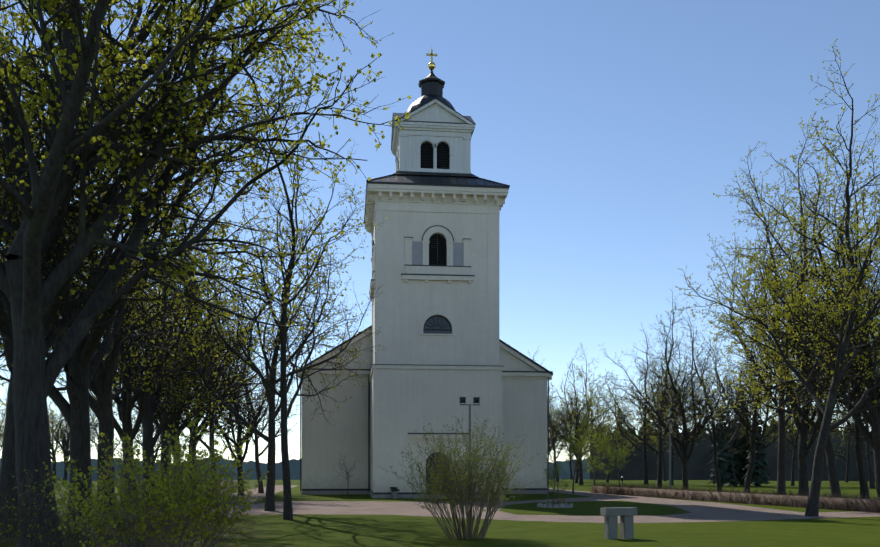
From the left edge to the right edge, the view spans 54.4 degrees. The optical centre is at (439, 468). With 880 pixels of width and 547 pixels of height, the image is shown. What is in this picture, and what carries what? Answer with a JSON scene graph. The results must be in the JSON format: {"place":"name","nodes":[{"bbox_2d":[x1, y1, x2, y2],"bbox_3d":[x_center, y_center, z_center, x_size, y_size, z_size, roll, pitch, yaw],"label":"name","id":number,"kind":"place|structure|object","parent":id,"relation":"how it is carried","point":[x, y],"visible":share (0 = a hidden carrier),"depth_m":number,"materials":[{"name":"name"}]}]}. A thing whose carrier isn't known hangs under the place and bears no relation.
{"place":"outdoors","nodes":[
{"label":"outdoors","id":0,"kind":"place"},
{"bbox_2d":[211,485,297,503],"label":"gravel path","id":1,"kind":"structure","parent":0,"point":[278,488],"depth_m":68.02,"materials":[{"name":"grey gravel"}]},
{"bbox_2d":[370,369,489,491],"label":"church tower walls","id":2,"kind":"structure","parent":0,"point":[415,399],"depth_m":60.10,"materials":[{"name":"white paint"}]},
{"bbox_2d":[373,211,487,364],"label":"church tower shaft walls","id":3,"kind":"structure","parent":0,"point":[411,304],"depth_m":60.32,"materials":[{"name":"white paint"}]},
{"bbox_2d":[397,135,468,176],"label":"church lantern walls","id":4,"kind":"structure","parent":0,"point":[413,160],"depth_m":62.18,"materials":[{"name":"white paint"}]},
{"bbox_2d":[0,479,879,546],"bbox_3d":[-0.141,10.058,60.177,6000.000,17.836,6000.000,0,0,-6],"label":"ground","id":5,"kind":"structure","parent":0,"point":[302,530],"depth_m":28.47,"materials":[{"name":"green plant"}]},
{"bbox_2d":[0,386,7,450],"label":"tree","id":6,"kind":"object","parent":5,"relation":"on","point":[2,415],"visible":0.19,"depth_m":113.21,"materials":[{"name":"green plant"}]},
{"bbox_2d":[0,384,56,456],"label":"tree","id":7,"kind":"object","parent":5,"relation":"on","point":[4,419],"visible":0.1,"depth_m":114.11,"materials":[{"name":"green plant"}]},
{"bbox_2d":[0,465,106,546],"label":"shrub","id":8,"kind":"object","parent":5,"relation":"on","point":[23,515],"visible":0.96,"depth_m":16.83,"materials":[{"name":"green plant"}]},
{"bbox_2d":[48,401,68,481],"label":"tree","id":9,"kind":"object","parent":5,"relation":"on","point":[53,453],"visible":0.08,"depth_m":131.07,"materials":[{"name":"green plant"}]},
{"bbox_2d":[47,376,115,484],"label":"tree","id":10,"kind":"object","parent":5,"relation":"on","point":[65,444],"visible":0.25,"depth_m":105.48,"materials":[{"name":"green plant"}]},
{"bbox_2d":[50,492,142,546],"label":"shrub","id":11,"kind":"object","parent":5,"relation":"on","point":[86,545],"visible":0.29,"depth_m":21.62,"materials":[{"name":"green plant"}]},
{"bbox_2d":[89,391,121,458],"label":"tree","id":12,"kind":"object","parent":5,"relation":"on","point":[98,435],"visible":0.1,"depth_m":141.59,"materials":[{"name":"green plant"}]},
{"bbox_2d":[0,87,241,511],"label":"tree","id":13,"kind":"object","parent":5,"relation":"on","point":[101,386],"visible":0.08,"depth_m":39.58,"materials":[{"name":"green plant"}]},
{"bbox_2d":[45,183,248,502],"bbox_3d":[-18.152,-8.719,48.700,16.666,22.328,16.826,0,0,2],"label":"tree","id":14,"kind":"object","parent":5,"relation":"on","point":[125,401],"visible":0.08,"depth_m":47.23,"materials":[{"name":"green plant"}]},
{"bbox_2d":[35,400,268,546],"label":"shrub","id":15,"kind":"object","parent":5,"relation":"on","point":[175,510],"visible":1,"depth_m":15.18,"materials":[{"name":"green plant"}]},
{"bbox_2d":[82,191,233,500],"bbox_3d":[-20.285,-8.727,56.756,12.540,22.394,12.910,0,0,-28],"label":"tree","id":16,"kind":"object","parent":5,"relation":"on","point":[149,442],"visible":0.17,"depth_m":55.14,"materials":[{"name":"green plant"}]},
{"bbox_2d":[115,381,202,462],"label":"tree","id":17,"kind":"object","parent":5,"relation":"on","point":[155,428],"visible":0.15,"depth_m":105.78,"materials":[{"name":"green plant"}]},
{"bbox_2d":[0,0,330,537],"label":"tree","id":18,"kind":"object","parent":5,"relation":"on","point":[98,273],"visible":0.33,"depth_m":25.51,"materials":[{"name":"green plant"}]},
{"bbox_2d":[0,0,345,522],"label":"tree","id":19,"kind":"object","parent":5,"relation":"on","point":[75,413],"visible":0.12,"depth_m":32.33,"materials":[{"name":"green plant"}]},
{"bbox_2d":[101,222,252,491],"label":"tree","id":20,"kind":"object","parent":5,"relation":"on","point":[177,425],"visible":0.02,"depth_m":65.33,"materials":[{"name":"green plant"}]},
{"bbox_2d":[135,249,265,487],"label":"tree","id":21,"kind":"object","parent":5,"relation":"on","point":[194,436],"depth_m":71.38,"materials":[{"name":"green plant"}]},
{"bbox_2d":[0,0,410,546],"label":"tree","id":22,"kind":"object","parent":5,"relation":"on","point":[30,297],"visible":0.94,"depth_m":21.59,"materials":[{"name":"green plant"}]},
{"bbox_2d":[130,250,280,497],"bbox_3d":[-15.952,-6.276,58.877,10.941,17.337,9.380,0,0,-16],"label":"tree","id":23,"kind":"object","parent":5,"relation":"on","point":[210,419],"visible":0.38,"depth_m":58.24,"materials":[{"name":"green plant"}]},
{"bbox_2d":[101,210,351,490],"bbox_3d":[-16.920,-8.684,63.010,20.581,22.522,18.147,0,0,-15],"label":"tree","id":24,"kind":"object","parent":5,"relation":"on","point":[164,443],"visible":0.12,"depth_m":60.90,"materials":[{"name":"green plant"}]},
{"bbox_2d":[165,316,298,495],"bbox_3d":[-15.614,-5.291,65.575,11.363,15.224,11.472,0,0,8],"label":"tree","id":25,"kind":"object","parent":5,"relation":"on","point":[251,419],"visible":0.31,"depth_m":64.12,"materials":[{"name":"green plant"}]},
{"bbox_2d":[122,125,387,510],"bbox_3d":[-8.463,-6.521,41.268,9.656,17.847,11.262,0,0,40],"label":"tree","id":26,"kind":"object","parent":5,"relation":"on","point":[271,379],"visible":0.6,"depth_m":41.07,"materials":[{"name":"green plant"}]},
{"bbox_2d":[220,312,299,492],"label":"tree","id":27,"kind":"object","parent":5,"relation":"on","point":[258,472],"visible":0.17,"depth_m":71.96,"materials":[{"name":"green plant"}]},
{"bbox_2d":[138,46,386,519],"bbox_3d":[-6.106,-7.519,34.272,7.126,19.844,11.965,0,0,35],"label":"tree","id":28,"kind":"object","parent":5,"relation":"on","point":[287,497],"visible":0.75,"depth_m":34.27,"materials":[{"name":"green plant"}]},
{"bbox_2d":[0,458,589,480],"bbox_3d":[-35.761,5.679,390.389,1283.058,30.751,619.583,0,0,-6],"label":"treeline","id":29,"kind":"object","parent":5,"relation":"on","point":[294,464],"visible":0.02,"depth_m":469.82,"materials":[{"name":"plant"}]},
{"bbox_2d":[334,455,356,495],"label":"small tree","id":30,"kind":"object","parent":5,"relation":"on","point":[345,471],"visible":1,"depth_m":65.44,"materials":[{"name":"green plant"}]},
{"bbox_2d":[390,487,399,497],"bbox_3d":[-3.148,1.671,59.289,0.689,0.868,0.642,0,0,-6],"label":"planter urn","id":31,"kind":"object","parent":5,"relation":"on","point":[394,493],"visible":0.98,"depth_m":59.15,"materials":[{"name":"stone"}]},
{"bbox_2d":[297,49,552,498],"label":"church","id":32,"kind":"structure","parent":5,"relation":"on","point":[518,391],"depth_m":62.05,"materials":[{"name":"paint"}]},
{"bbox_2d":[377,414,539,539],"bbox_3d":[0.657,0.230,25.109,4.537,3.764,4.172,0,0,-29],"label":"lilac shrub","id":33,"kind":"object","parent":5,"relation":"on","point":[455,478],"visible":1,"depth_m":24.75,"materials":[{"name":"green plant"}]},
{"bbox_2d":[528,350,581,452],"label":"tree","id":34,"kind":"object","parent":5,"relation":"on","point":[555,417],"visible":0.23,"depth_m":111.40,"materials":[{"name":"green plant"}]},
{"bbox_2d":[547,396,571,462],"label":"tree","id":35,"kind":"object","parent":5,"relation":"on","point":[550,449],"visible":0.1,"depth_m":137.60,"materials":[{"name":"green plant"}]},
{"bbox_2d":[547,382,578,481],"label":"tree","id":36,"kind":"object","parent":5,"relation":"on","point":[554,449],"visible":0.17,"depth_m":134.97,"materials":[{"name":"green plant"}]},
{"bbox_2d":[550,381,595,479],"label":"tree","id":37,"kind":"object","parent":5,"relation":"on","point":[571,476],"visible":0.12,"depth_m":162.07,"materials":[{"name":"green plant"}]},
{"bbox_2d":[558,409,600,475],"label":"tree","id":38,"kind":"object","parent":5,"relation":"on","point":[573,442],"visible":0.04,"depth_m":162.99,"materials":[{"name":"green plant"}]},
{"bbox_2d":[558,403,603,492],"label":"tree","id":39,"kind":"object","parent":5,"relation":"on","point":[571,450],"visible":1,"depth_m":71.07,"materials":[{"name":"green plant"}]},
{"bbox_2d":[549,342,615,482],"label":"tree","id":40,"kind":"object","parent":5,"relation":"on","point":[586,394],"visible":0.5,"depth_m":119.83,"materials":[{"name":"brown plant"}]},
{"bbox_2d":[547,349,634,484],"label":"tree","id":41,"kind":"object","parent":5,"relation":"on","point":[576,417],"visible":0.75,"depth_m":108.47,"materials":[{"name":"green plant"}]},
{"bbox_2d":[568,399,617,485],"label":"tree","id":42,"kind":"object","parent":5,"relation":"on","point":[601,448],"visible":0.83,"depth_m":77.08,"materials":[{"name":"green plant"}]},
{"bbox_2d":[596,425,630,482],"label":"tree","id":43,"kind":"object","parent":5,"relation":"on","point":[614,456],"visible":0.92,"depth_m":81.62,"materials":[{"name":"green plant"}]},
{"bbox_2d":[590,376,637,482],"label":"tree","id":44,"kind":"object","parent":5,"relation":"on","point":[609,465],"visible":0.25,"depth_m":126.96,"materials":[{"name":"green plant"}]},
{"bbox_2d":[600,507,637,538],"bbox_3d":[5.262,1.675,25.175,1.010,1.070,0.425,0,0,-13],"label":"stone bench","id":45,"kind":"object","parent":5,"relation":"on","point":[625,514],"visible":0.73,"depth_m":25.04,"materials":[{"name":"stone"}]},
{"bbox_2d":[594,326,691,483],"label":"tree","id":46,"kind":"object","parent":5,"relation":"on","point":[644,451],"visible":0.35,"depth_m":112.52,"materials":[{"name":"brown plant"}]},
{"bbox_2d":[628,369,673,480],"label":"tree","id":47,"kind":"object","parent":5,"relation":"on","point":[664,468],"visible":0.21,"depth_m":141.25,"materials":[{"name":"brown plant"}]},
{"bbox_2d":[586,289,724,488],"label":"tree","id":48,"kind":"object","parent":5,"relation":"on","point":[659,478],"visible":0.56,"depth_m":78.87,"materials":[{"name":"brown plant"}]},
{"bbox_2d":[667,419,671,488],"bbox_3d":[16.707,-0.632,62.114,0.324,5.974,0.400,0,0,4],"label":"lamp post","id":49,"kind":"object","parent":5,"relation":"on","point":[669,422],"visible":0.73,"depth_m":62.06,"materials":[{"name":"metal"}]},
{"bbox_2d":[598,302,749,489],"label":"tree","id":50,"kind":"object","parent":5,"relation":"on","point":[686,440],"visible":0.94,"depth_m":67.69,"materials":[{"name":"brown plant"}]},
{"bbox_2d":[644,343,724,485],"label":"tree","id":51,"kind":"object","parent":5,"relation":"on","point":[673,453],"visible":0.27,"depth_m":104.39,"materials":[{"name":"brown plant"}]},
{"bbox_2d":[669,313,766,490],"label":"tree","id":52,"kind":"object","parent":5,"relation":"on","point":[716,468],"visible":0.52,"depth_m":73.16,"materials":[{"name":"brown plant"}]},
{"bbox_2d":[705,403,741,485],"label":"conifer","id":53,"kind":"object","parent":5,"relation":"on","point":[725,469],"visible":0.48,"depth_m":98.90,"materials":[{"name":"green plant"}]},
{"bbox_2d":[689,336,769,486],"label":"tree","id":54,"kind":"object","parent":5,"relation":"on","point":[731,459],"visible":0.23,"depth_m":98.57,"materials":[{"name":"brown plant"}]},
{"bbox_2d":[590,419,874,481],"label":"distant tree line","id":55,"kind":"object","parent":5,"relation":"on","point":[698,463],"visible":0.17,"depth_m":205.08,"materials":[{"name":"green plant"}]},
{"bbox_2d":[588,482,879,512],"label":"hedge","id":56,"kind":"object","parent":5,"relation":"on","point":[852,503],"visible":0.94,"depth_m":50.26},
{"bbox_2d":[724,380,755,485],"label":"conifer","id":57,"kind":"object","parent":5,"relation":"on","point":[740,460],"visible":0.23,"depth_m":101.80,"materials":[{"name":"green plant"}]},
{"bbox_2d":[739,411,771,485],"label":"conifer","id":58,"kind":"object","parent":5,"relation":"on","point":[763,472],"visible":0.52,"depth_m":98.82,"materials":[{"name":"green plant"}]},
{"bbox_2d":[696,301,822,492],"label":"tree","id":59,"kind":"object","parent":5,"relation":"on","point":[754,423],"visible":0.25,"depth_m":65.68,"materials":[{"name":"brown plant"}]},
{"bbox_2d":[723,328,814,486],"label":"tree","id":60,"kind":"object","parent":5,"relation":"on","point":[763,434],"visible":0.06,"depth_m":98.99,"materials":[{"name":"brown plant"}]},
{"bbox_2d":[668,39,879,515],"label":"tree","id":61,"kind":"object","parent":5,"relation":"on","point":[852,293],"visible":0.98,"depth_m":36.61,"materials":[{"name":"green plant"}]},
{"bbox_2d":[711,229,861,495],"bbox_3d":[25.331,-7.257,60.374,10.830,19.340,11.149,0,0,29],"label":"tree","id":62,"kind":"object","parent":5,"relation":"on","point":[803,426],"visible":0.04,"depth_m":58.49,"materials":[{"name":"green plant"}]},
{"bbox_2d":[694,141,879,494],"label":"tree","id":63,"kind":"object","parent":5,"relation":"on","point":[781,465],"visible":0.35,"depth_m":50.76,"materials":[{"name":"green plant"}]},
{"bbox_2d":[712,118,879,497],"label":"tree","id":64,"kind":"object","parent":5,"relation":"on","point":[832,470],"visible":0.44,"depth_m":45.27,"materials":[{"name":"green plant"}]},
{"bbox_2d":[764,378,830,458],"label":"tree","id":65,"kind":"object","parent":5,"relation":"on","point":[808,439],"visible":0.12,"depth_m":124.07,"materials":[{"name":"green plant"}]},
{"bbox_2d":[759,368,844,485],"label":"tree","id":66,"kind":"object","parent":5,"relation":"on","point":[794,445],"visible":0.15,"depth_m":101.80,"materials":[{"name":"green plant"}]},
{"bbox_2d":[729,117,879,498],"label":"tree","id":67,"kind":"object","parent":5,"relation":"on","point":[872,417],"visible":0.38,"depth_m":41.12,"materials":[{"name":"green plant"}]},
{"bbox_2d":[737,205,879,498],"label":"tree","id":68,"kind":"object","parent":5,"relation":"on","point":[856,433],"visible":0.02,"depth_m":58.15,"materials":[{"name":"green plant"}]},
{"bbox_2d":[800,241,879,452],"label":"tree","id":69,"kind":"object","parent":5,"relation":"on","point":[864,389],"depth_m":55.50,"materials":[{"name":"green plant"}]},
{"bbox_2d":[824,388,869,481],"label":"tree","id":70,"kind":"object","parent":5,"relation":"on","point":[847,469],"visible":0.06,"depth_m":129.30,"materials":[{"name":"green plant"}]},
{"bbox_2d":[827,356,875,488],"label":"tree","id":71,"kind":"object","parent":5,"relation":"on","point":[870,473],"visible":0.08,"depth_m":89.03,"materials":[{"name":"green plant"}]},
{"bbox_2d":[833,406,872,484],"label":"tree","id":72,"kind":"object","parent":5,"relation":"on","point":[851,434],"visible":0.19,"depth_m":110.25,"materials":[{"name":"green plant"}]},
{"bbox_2d":[854,167,879,352],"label":"tree","id":73,"kind":"object","parent":5,"relation":"on","point":[873,262],"visible":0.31,"depth_m":39.43,"materials":[{"name":"green plant"}]},
{"bbox_2d":[0,0,879,462],"label":"sky","id":74,"kind":"structure","parent":0,"point":[612,127],"materials":[{"name":"blue"}]},
{"bbox_2d":[103,496,879,522],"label":"gravel path","id":75,"kind":"structure","parent":0,"point":[709,512],"depth_m":40.11,"materials":[{"name":"grey gravel"}]},
{"bbox_2d":[459,397,479,475],"bbox_3d":[1.797,-0.982,51.540,1.240,6.674,0.325,0,0,-6],"label":"floodlight","id":76,"kind":"object","parent":75,"relation":"on","point":[475,399],"visible":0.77,"depth_m":51.49,"materials":[{"name":"metal"}]},
{"bbox_2d":[499,501,691,515],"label":"lawn island","id":77,"kind":"structure","parent":0,"point":[590,508],"depth_m":43.98,"materials":[{"name":"green plant"}]},
{"bbox_2d":[547,477,557,504],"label":"tree stakes","id":78,"kind":"object","parent":77,"relation":"on","point":[547,491],"visible":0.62,"depth_m":45.40,"materials":[{"name":"brown wood"}]},
{"bbox_2d":[537,498,572,507],"bbox_3d":[6.121,1.832,45.446,1.927,0.547,1.891,0,0,-6],"label":"flower bed","id":79,"kind":"object","parent":77,"relation":"on","point":[559,505],"visible":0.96,"depth_m":44.94,"materials":[{"name":"stone"}]},
{"bbox_2d":[543,439,577,504],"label":"young tree","id":80,"kind":"object","parent":77,"relation":"on","point":[555,469],"visible":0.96,"depth_m":45.24,"materials":[{"name":"green plant"}]},
{"bbox_2d":[548,488,703,502],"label":"gravel path","id":81,"kind":"structure","parent":0,"point":[623,497],"depth_m":60.92,"materials":[{"name":"grey gravel"}]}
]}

